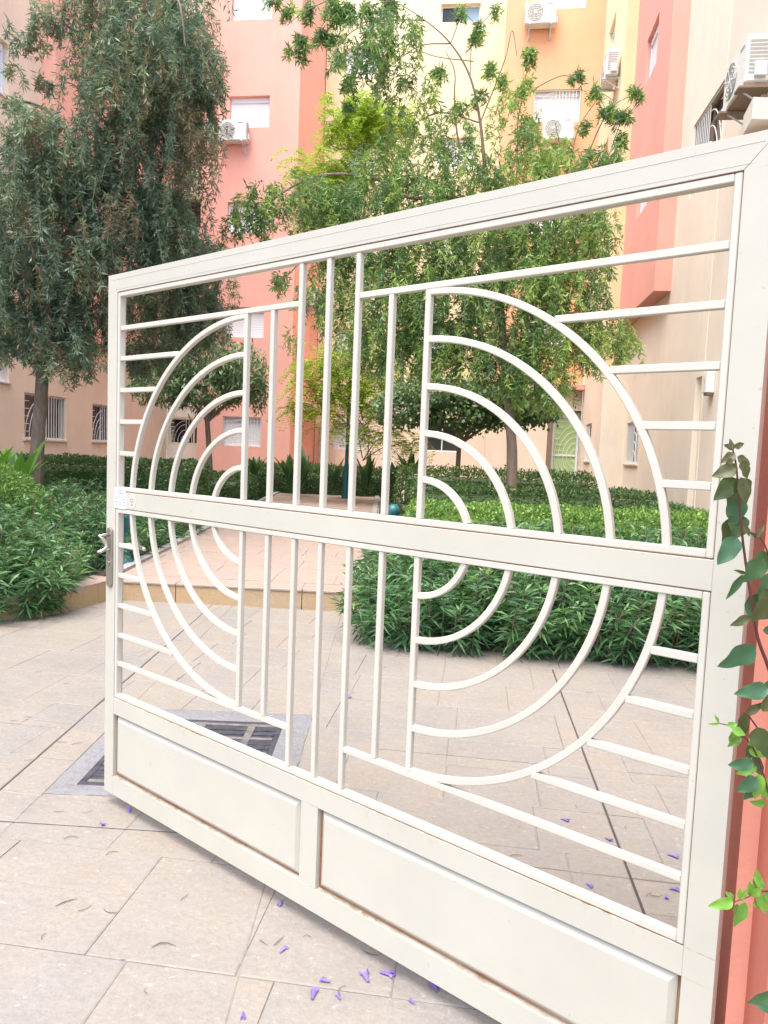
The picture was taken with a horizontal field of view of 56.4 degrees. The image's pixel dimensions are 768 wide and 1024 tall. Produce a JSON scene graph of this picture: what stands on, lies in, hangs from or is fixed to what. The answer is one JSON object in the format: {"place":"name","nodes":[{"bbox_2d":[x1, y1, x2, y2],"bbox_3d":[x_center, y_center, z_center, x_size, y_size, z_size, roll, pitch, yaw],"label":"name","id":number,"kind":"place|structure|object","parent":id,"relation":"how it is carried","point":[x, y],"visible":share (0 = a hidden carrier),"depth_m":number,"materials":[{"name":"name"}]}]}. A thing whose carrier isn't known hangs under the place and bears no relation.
{"place":"outdoors","nodes":[
{"label":"outdoors","id":0,"kind":"place"},
{"bbox_2d":[0,437,47,482],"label":"canna plant","id":1,"kind":"object","parent":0,"point":[18,463],"visible":0.37,"depth_m":9.51,"materials":[{"name":"green plant"}]},
{"bbox_2d":[0,0,180,468],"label":"apartment building","id":2,"kind":"structure","parent":0,"point":[76,421],"depth_m":15.69,"materials":[{"name":"pink paint"}]},
{"bbox_2d":[0,43,2,93],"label":"window","id":3,"kind":"structure","parent":2,"relation":"in","point":[1,46],"depth_m":14.00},
{"bbox_2d":[0,360,5,381],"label":"window","id":4,"kind":"structure","parent":2,"relation":"in","point":[2,374],"depth_m":14.44,"materials":[{"name":"white glass"}]},
{"bbox_2d":[25,393,64,439],"bbox_3d":[-7.540,-2.089,15.814,0.118,0.978,1.518,3,5,7],"label":"window","id":5,"kind":"structure","parent":2,"relation":"in","point":[53,419],"depth_m":16.13,"materials":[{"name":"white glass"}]},
{"bbox_2d":[92,404,106,441],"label":"window","id":6,"kind":"structure","parent":2,"relation":"in","point":[99,415],"depth_m":18.22,"materials":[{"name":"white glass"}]},
{"bbox_2d":[0,449,696,1023],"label":"pavement","id":7,"kind":"structure","parent":0,"point":[220,963],"depth_m":3.05,"materials":[{"name":"stone paving tiles"}]},
{"bbox_2d":[81,555,133,575],"bbox_3d":[-6.154,0.112,13.624,6.710,0.159,14.900,2,5,0],"label":"planting bed","id":8,"kind":"object","parent":7,"relation":"on","point":[101,573],"depth_m":7.59,"materials":[{"name":"green plant"}]},
{"bbox_2d":[0,445,18,461],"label":"canna plant","id":9,"kind":"object","parent":8,"relation":"on","point":[5,456],"visible":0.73,"depth_m":9.41,"materials":[{"name":"green plant"}]},
{"bbox_2d":[0,461,56,539],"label":"fine leaved bush","id":10,"kind":"object","parent":8,"relation":"on","point":[21,484],"visible":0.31,"depth_m":7.91,"materials":[{"name":"green plant"}]},
{"bbox_2d":[0,491,95,622],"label":"long leaved bush","id":11,"kind":"object","parent":8,"relation":"on","point":[28,568],"visible":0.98,"depth_m":6.27,"materials":[{"name":"green plant"}]},
{"bbox_2d":[0,477,205,573],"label":"long leaved bush","id":12,"kind":"object","parent":8,"relation":"on","point":[83,514],"visible":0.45,"depth_m":8.27,"materials":[{"name":"green plant"}]},
{"bbox_2d":[0,451,213,528],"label":"clipped hedge","id":13,"kind":"object","parent":8,"relation":"on","point":[91,467],"visible":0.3,"depth_m":10.99,"materials":[{"name":"green plant"}]},
{"bbox_2d":[0,0,244,488],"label":"weeping tree","id":14,"kind":"object","parent":8,"relation":"on","point":[58,283],"visible":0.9,"depth_m":9.43,"materials":[{"name":"green plant"}]},
{"bbox_2d":[125,338,269,478],"bbox_3d":[-4.014,-1.887,15.387,3.257,3.812,1.723,2,5,0],"label":"tree","id":15,"kind":"object","parent":8,"relation":"on","point":[226,374],"visible":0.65,"depth_m":15.06,"materials":[{"name":"green plant"}]},
{"bbox_2d":[188,469,259,500],"bbox_3d":[-3.528,-0.463,15.274,1.598,0.911,1.785,2,5,0],"label":"clipped hedge","id":16,"kind":"object","parent":8,"relation":"on","point":[231,486],"visible":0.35,"depth_m":14.63,"materials":[{"name":"green plant"}]},
{"bbox_2d":[239,456,266,475],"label":"canna plant","id":17,"kind":"object","parent":8,"relation":"on","point":[254,464],"visible":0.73,"depth_m":17.39,"materials":[{"name":"green plant"}]},
{"bbox_2d":[248,461,398,505],"bbox_3d":[-1.671,-0.760,18.748,4.183,1.131,1.526,2,5,0],"label":"clipped hedge","id":18,"kind":"object","parent":8,"relation":"on","point":[311,485],"visible":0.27,"depth_m":18.28,"materials":[{"name":"green plant"}]},
{"bbox_2d":[43,708,311,796],"bbox_3d":[-0.950,1.238,3.645,1.073,0.087,1.074,2,5,0],"label":"storm drain","id":19,"kind":"object","parent":7,"relation":"on","point":[83,774],"visible":0.38,"depth_m":3.76,"materials":[{"name":"metal"}]},
{"bbox_2d":[167,0,204,469],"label":"apartment building","id":20,"kind":"structure","parent":7,"relation":"on","point":[181,422],"depth_m":21.88,"materials":[{"name":"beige paint"}]},
{"bbox_2d":[0,491,380,619],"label":"raised path","id":21,"kind":"structure","parent":7,"relation":"on","point":[224,569],"depth_m":7.61,"materials":[{"name":"stone"}]},
{"bbox_2d":[124,514,132,563],"bbox_3d":[-2.826,0.211,7.863,0.176,0.731,0.176,2,5,0],"label":"bollard","id":22,"kind":"object","parent":21,"relation":"on","point":[127,528],"visible":0.23,"depth_m":7.84,"materials":[{"name":"teal metal"}]},
{"bbox_2d":[274,454,293,482],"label":"canna plant","id":23,"kind":"object","parent":21,"relation":"on","point":[288,468],"visible":0.8,"depth_m":17.46,"materials":[{"name":"green plant"}]},
{"bbox_2d":[287,446,314,482],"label":"canna plant","id":24,"kind":"object","parent":21,"relation":"on","point":[306,464],"visible":0.81,"depth_m":17.10,"materials":[{"name":"green plant"}]},
{"bbox_2d":[328,459,343,485],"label":"canna plant","id":25,"kind":"object","parent":21,"relation":"on","point":[334,474],"visible":0.96,"depth_m":17.30,"materials":[{"name":"green plant"}]},
{"bbox_2d":[341,361,350,498],"bbox_3d":[-0.872,-1.905,17.205,0.320,3.400,0.312,2,5,0],"label":"lamp post","id":26,"kind":"object","parent":21,"relation":"on","point":[345,480],"visible":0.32,"depth_m":17.22,"materials":[{"name":"teal paint"}]},
{"bbox_2d":[266,83,436,464],"bbox_3d":[-0.605,-4.554,15.683,3.811,8.944,1.919,2,5,0],"label":"feathery tree","id":27,"kind":"object","parent":21,"relation":"on","point":[365,123],"visible":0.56,"depth_m":15.39,"materials":[{"name":"green plant"}]},
{"bbox_2d":[357,435,376,487],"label":"canna plant","id":28,"kind":"object","parent":21,"relation":"on","point":[366,474],"visible":0.84,"depth_m":16.90,"materials":[{"name":"green plant"}]},
{"bbox_2d":[196,0,327,478],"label":"apartment building","id":29,"kind":"structure","parent":7,"relation":"on","point":[274,100],"depth_m":20.39,"materials":[{"name":"pink paint"}]},
{"bbox_2d":[219,119,249,154],"bbox_3d":[-4.193,-10.536,20.092,0.850,0.820,0.378,3,5,7],"label":"air conditioner","id":30,"kind":"object","parent":29,"relation":"attached to","point":[239,133],"visible":0.79,"depth_m":19.95,"materials":[{"name":"white metal"}]},
{"bbox_2d":[223,417,260,446],"bbox_3d":[-4.142,-2.353,20.993,1.158,0.858,0.148,3,5,7],"label":"window","id":31,"kind":"structure","parent":29,"relation":"in","point":[254,434],"depth_m":21.01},
{"bbox_2d":[226,308,263,337],"bbox_3d":[-4.011,-5.484,20.784,1.158,0.858,0.058,3,5,7],"label":"window","id":32,"kind":"structure","parent":29,"relation":"in","point":[238,331],"depth_m":20.77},
{"bbox_2d":[229,204,265,232],"bbox_3d":[-3.894,-8.412,20.546,1.158,0.858,0.058,3,5,7],"label":"window","id":33,"kind":"structure","parent":29,"relation":"in","point":[230,208],"depth_m":20.57,"materials":[{"name":"grey glass"}]},
{"bbox_2d":[231,97,269,126],"bbox_3d":[-3.778,-11.300,20.311,1.158,0.858,0.058,3,5,7],"label":"window","id":34,"kind":"structure","parent":29,"relation":"in","point":[259,109],"depth_m":20.30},
{"bbox_2d":[233,0,271,19],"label":"window","id":35,"kind":"structure","parent":29,"relation":"in","point":[243,6],"depth_m":20.10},
{"bbox_2d":[307,287,322,318],"bbox_3d":[-2.124,-6.483,22.268,0.378,0.820,0.850,3,5,7],"label":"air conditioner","id":36,"kind":"object","parent":29,"relation":"attached to","point":[313,303],"visible":0.24,"depth_m":21.97,"materials":[{"name":"white metal"}]},
{"bbox_2d":[311,987,318,998],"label":"fallen flower","id":37,"kind":"object","parent":7,"relation":"on","point":[313,991],"visible":1,"depth_m":2.02,"materials":[{"name":"purple plant"}]},
{"bbox_2d":[319,976,329,981],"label":"fallen flower","id":38,"kind":"object","parent":7,"relation":"on","point":[323,978],"visible":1,"depth_m":2.07,"materials":[{"name":"purple plant"}]},
{"bbox_2d":[359,968,368,981],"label":"fallen flower","id":39,"kind":"object","parent":7,"relation":"on","point":[364,974],"visible":1,"depth_m":2.10,"materials":[{"name":"purple plant"}]},
{"bbox_2d":[380,970,395,977],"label":"fallen flower","id":40,"kind":"object","parent":7,"relation":"on","point":[390,974],"visible":1,"depth_m":2.11,"materials":[{"name":"purple plant"}]},
{"bbox_2d":[427,982,438,990],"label":"fallen flower","id":41,"kind":"object","parent":7,"relation":"on","point":[436,987],"visible":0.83,"depth_m":2.06,"materials":[{"name":"purple plant"}]},
{"bbox_2d":[383,505,697,657],"bbox_3d":[2.691,0.540,13.329,5.580,0.059,15.500,2,5,0],"label":"planting bed","id":42,"kind":"object","parent":7,"relation":"on","point":[493,641],"depth_m":5.85,"materials":[{"name":"soil"}]},
{"bbox_2d":[358,514,403,566],"bbox_3d":[0.219,0.458,9.038,1.191,0.821,2.965,2,5,0],"label":"long leaved bush","id":43,"kind":"object","parent":42,"relation":"on","point":[367,550],"depth_m":8.63,"materials":[{"name":"green plant"}]},
{"bbox_2d":[388,504,399,515],"bbox_3d":[0.103,0.264,8.850,0.176,0.731,0.176,2,5,0],"label":"bollard","id":44,"kind":"object","parent":42,"relation":"on","point":[394,509],"visible":0.33,"depth_m":8.76,"materials":[{"name":"teal paint"}]},
{"bbox_2d":[390,462,399,487],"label":"canna plant","id":45,"kind":"object","parent":42,"relation":"on","point":[392,469],"visible":0.48,"depth_m":16.87,"materials":[{"name":"green plant"}]},
{"bbox_2d":[396,452,418,476],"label":"canna plant","id":46,"kind":"object","parent":42,"relation":"on","point":[411,459],"visible":0.42,"depth_m":16.43,"materials":[{"name":"green plant"}]},
{"bbox_2d":[216,0,647,496],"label":"bottlebrush tree","id":47,"kind":"object","parent":42,"relation":"on","point":[515,382],"visible":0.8,"depth_m":10.62,"materials":[{"name":"green plant"}]},
{"bbox_2d":[370,371,563,476],"bbox_3d":[1.674,-1.323,14.917,4.088,3.234,1.732,2,5,0],"label":"tree","id":48,"kind":"object","parent":42,"relation":"on","point":[466,410],"visible":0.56,"depth_m":14.53,"materials":[{"name":"green plant"}]},
{"bbox_2d":[390,462,597,515],"bbox_3d":[2.166,-0.261,14.023,4.089,1.387,1.199,2,5,0],"label":"clipped hedge","id":49,"kind":"object","parent":42,"relation":"on","point":[529,476],"visible":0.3,"depth_m":13.71,"materials":[{"name":"green plant"}]},
{"bbox_2d":[329,513,707,671],"bbox_3d":[1.628,0.608,6.328,4.154,1.102,2.712,2,5,0],"label":"long leaved bush","id":50,"kind":"object","parent":42,"relation":"on","point":[467,599],"visible":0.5,"depth_m":5.52,"materials":[{"name":"green plant"}]},
{"bbox_2d":[405,479,657,520],"bbox_3d":[2.273,0.107,11.135,3.934,1.149,1.266,2,5,0],"label":"clipped hedge","id":51,"kind":"object","parent":42,"relation":"on","point":[464,491],"visible":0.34,"depth_m":10.72,"materials":[{"name":"green plant"}]},
{"bbox_2d":[403,497,708,548],"bbox_3d":[2.189,0.390,8.270,4.049,1.004,1.224,2,5,0],"label":"clipped hedge","id":52,"kind":"object","parent":42,"relation":"on","point":[447,510],"visible":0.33,"depth_m":7.88,"materials":[{"name":"green plant"}]},
{"bbox_2d":[639,501,705,524],"bbox_3d":[3.986,0.323,10.050,1.286,1.027,1.203,2,5,0],"label":"round bush","id":53,"kind":"object","parent":42,"relation":"on","point":[677,506],"visible":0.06,"depth_m":9.92,"materials":[{"name":"green plant"}]},
{"bbox_2d":[483,0,606,480],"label":"apartment building","id":54,"kind":"structure","parent":7,"relation":"on","point":[577,37],"depth_m":19.12,"materials":[{"name":"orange paint"}]},
{"bbox_2d":[524,0,557,40],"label":"air conditioner","id":55,"kind":"object","parent":54,"relation":"attached to","point":[540,14],"visible":1,"depth_m":18.68,"materials":[{"name":"white metal"}]},
{"bbox_2d":[527,216,572,233],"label":"window","id":56,"kind":"structure","parent":54,"relation":"in","point":[572,216],"depth_m":19.50,"materials":[{"name":"white glass"}]},
{"bbox_2d":[533,90,580,122],"bbox_3d":[4.631,-10.847,19.193,1.228,0.848,0.148,3,5,7],"label":"window","id":57,"kind":"structure","parent":54,"relation":"in","point":[549,101],"depth_m":19.21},
{"bbox_2d":[542,117,574,152],"bbox_3d":[4.630,-9.991,18.972,0.850,0.820,0.378,3,5,7],"label":"air conditioner","id":58,"kind":"object","parent":54,"relation":"attached to","point":[565,125],"visible":0.86,"depth_m":18.82,"materials":[{"name":"white metal"}]},
{"bbox_2d":[539,0,585,8],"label":"window","id":59,"kind":"structure","parent":54,"relation":"in","point":[560,3],"depth_m":19.00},
{"bbox_2d":[550,413,579,480],"bbox_3d":[5.026,-1.512,19.981,0.725,2.520,0.080,3,5,7],"label":"door","id":60,"kind":"structure","parent":54,"relation":"in","point":[565,438],"depth_m":19.96,"materials":[{"name":"green glass"}]},
{"bbox_2d":[714,97,767,1023],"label":"gate pillar","id":61,"kind":"structure","parent":7,"relation":"on","point":[743,973],"depth_m":1.56,"materials":[{"name":"red paint"}]},
{"bbox_2d":[97,130,767,1023],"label":"gate","id":62,"kind":"structure","parent":61,"relation":"attached to","point":[497,936],"depth_m":1.93,"materials":[{"name":"metal"}]},
{"bbox_2d":[708,439,767,1012],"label":"climbing plant","id":63,"kind":"object","parent":61,"relation":"attached to","point":[735,493],"visible":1,"depth_m":1.31,"materials":[{"name":"green plant"}]},
{"bbox_2d":[166,1,606,465],"label":"sky","id":64,"kind":"structure","parent":0,"point":[507,1],"materials":[{"name":"white"}]},
{"bbox_2d":[293,0,507,500],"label":"apartment building","id":65,"kind":"structure","parent":0,"point":[437,14],"depth_m":22.49,"materials":[{"name":"beige paint"}]},
{"bbox_2d":[319,422,321,463],"bbox_3d":[-2.015,-1.881,23.765,0.300,2.200,0.049,3,5,7],"label":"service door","id":66,"kind":"structure","parent":65,"relation":"in","point":[320,422],"depth_m":23.73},
{"bbox_2d":[332,424,364,449],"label":"window","id":67,"kind":"structure","parent":65,"relation":"in","point":[335,445],"depth_m":23.79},
{"bbox_2d":[337,329,363,355],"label":"window","id":68,"kind":"structure","parent":65,"relation":"in","point":[341,329],"depth_m":23.55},
{"bbox_2d":[343,144,374,170],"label":"window","id":69,"kind":"structure","parent":65,"relation":"in","point":[346,144],"depth_m":23.04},
{"bbox_2d":[346,49,377,76],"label":"window","id":70,"kind":"structure","parent":65,"relation":"in","point":[349,51],"depth_m":22.84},
{"bbox_2d":[427,424,456,451],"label":"window","id":71,"kind":"structure","parent":65,"relation":"in","point":[440,445],"depth_m":23.40,"materials":[{"name":"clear glass"}]},
{"bbox_2d":[435,139,475,168],"bbox_3d":[2.255,-11.304,22.652,1.238,0.948,0.058,3,5,7],"label":"window","id":72,"kind":"structure","parent":65,"relation":"in","point":[462,141],"depth_m":22.63,"materials":[{"name":"white glass"}]},
{"bbox_2d":[441,5,480,21],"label":"window","id":73,"kind":"structure","parent":65,"relation":"in","point":[474,12],"depth_m":22.31,"materials":[{"name":"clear glass"}]},
{"bbox_2d":[578,0,767,510],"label":"apartment building","id":74,"kind":"structure","parent":0,"point":[676,57],"depth_m":12.75,"materials":[{"name":"beige paint"}]},
{"bbox_2d":[585,424,591,460],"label":"window","id":75,"kind":"structure","parent":74,"relation":"in","point":[589,426],"depth_m":18.45,"materials":[{"name":"white glass"}]},
{"bbox_2d":[600,49,619,100],"bbox_3d":[5.197,-10.037,16.482,0.378,0.820,0.850,3,5,7],"label":"air conditioner","id":76,"kind":"object","parent":74,"relation":"attached to","point":[609,72],"visible":0.94,"depth_m":16.20,"materials":[{"name":"white metal"}]},
{"bbox_2d":[612,29,614,48],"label":"window","id":77,"kind":"structure","parent":74,"relation":"in","point":[613,37],"depth_m":18.03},
{"bbox_2d":[626,423,638,463],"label":"window","id":78,"kind":"structure","parent":74,"relation":"in","point":[632,437],"depth_m":15.75,"materials":[{"name":"white glass"}]},
{"bbox_2d":[640,202,646,212],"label":"window","id":79,"kind":"structure","parent":74,"relation":"in","point":[643,205],"depth_m":14.77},
{"bbox_2d":[649,24,658,77],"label":"window","id":80,"kind":"structure","parent":74,"relation":"in","point":[654,41],"depth_m":14.40,"materials":[{"name":"white glass"}]},
{"bbox_2d":[690,82,724,197],"bbox_3d":[5.141,-5.800,11.258,0.118,1.198,1.528,3,5,7],"label":"window","id":81,"kind":"structure","parent":74,"relation":"in","point":[709,129],"depth_m":11.27,"materials":[{"name":"white glass"}]},
{"bbox_2d":[702,371,715,395],"bbox_3d":[4.695,-1.855,10.358,0.125,0.335,0.180,3,5,7],"label":"meter box","id":82,"kind":"object","parent":74,"relation":"attached to","point":[708,384],"visible":1,"depth_m":10.28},
{"bbox_2d":[714,33,767,125],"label":"air conditioner","id":83,"kind":"object","parent":74,"relation":"attached to","point":[746,80],"visible":0.91,"depth_m":8.65,"materials":[{"name":"white metal"}]}
]}

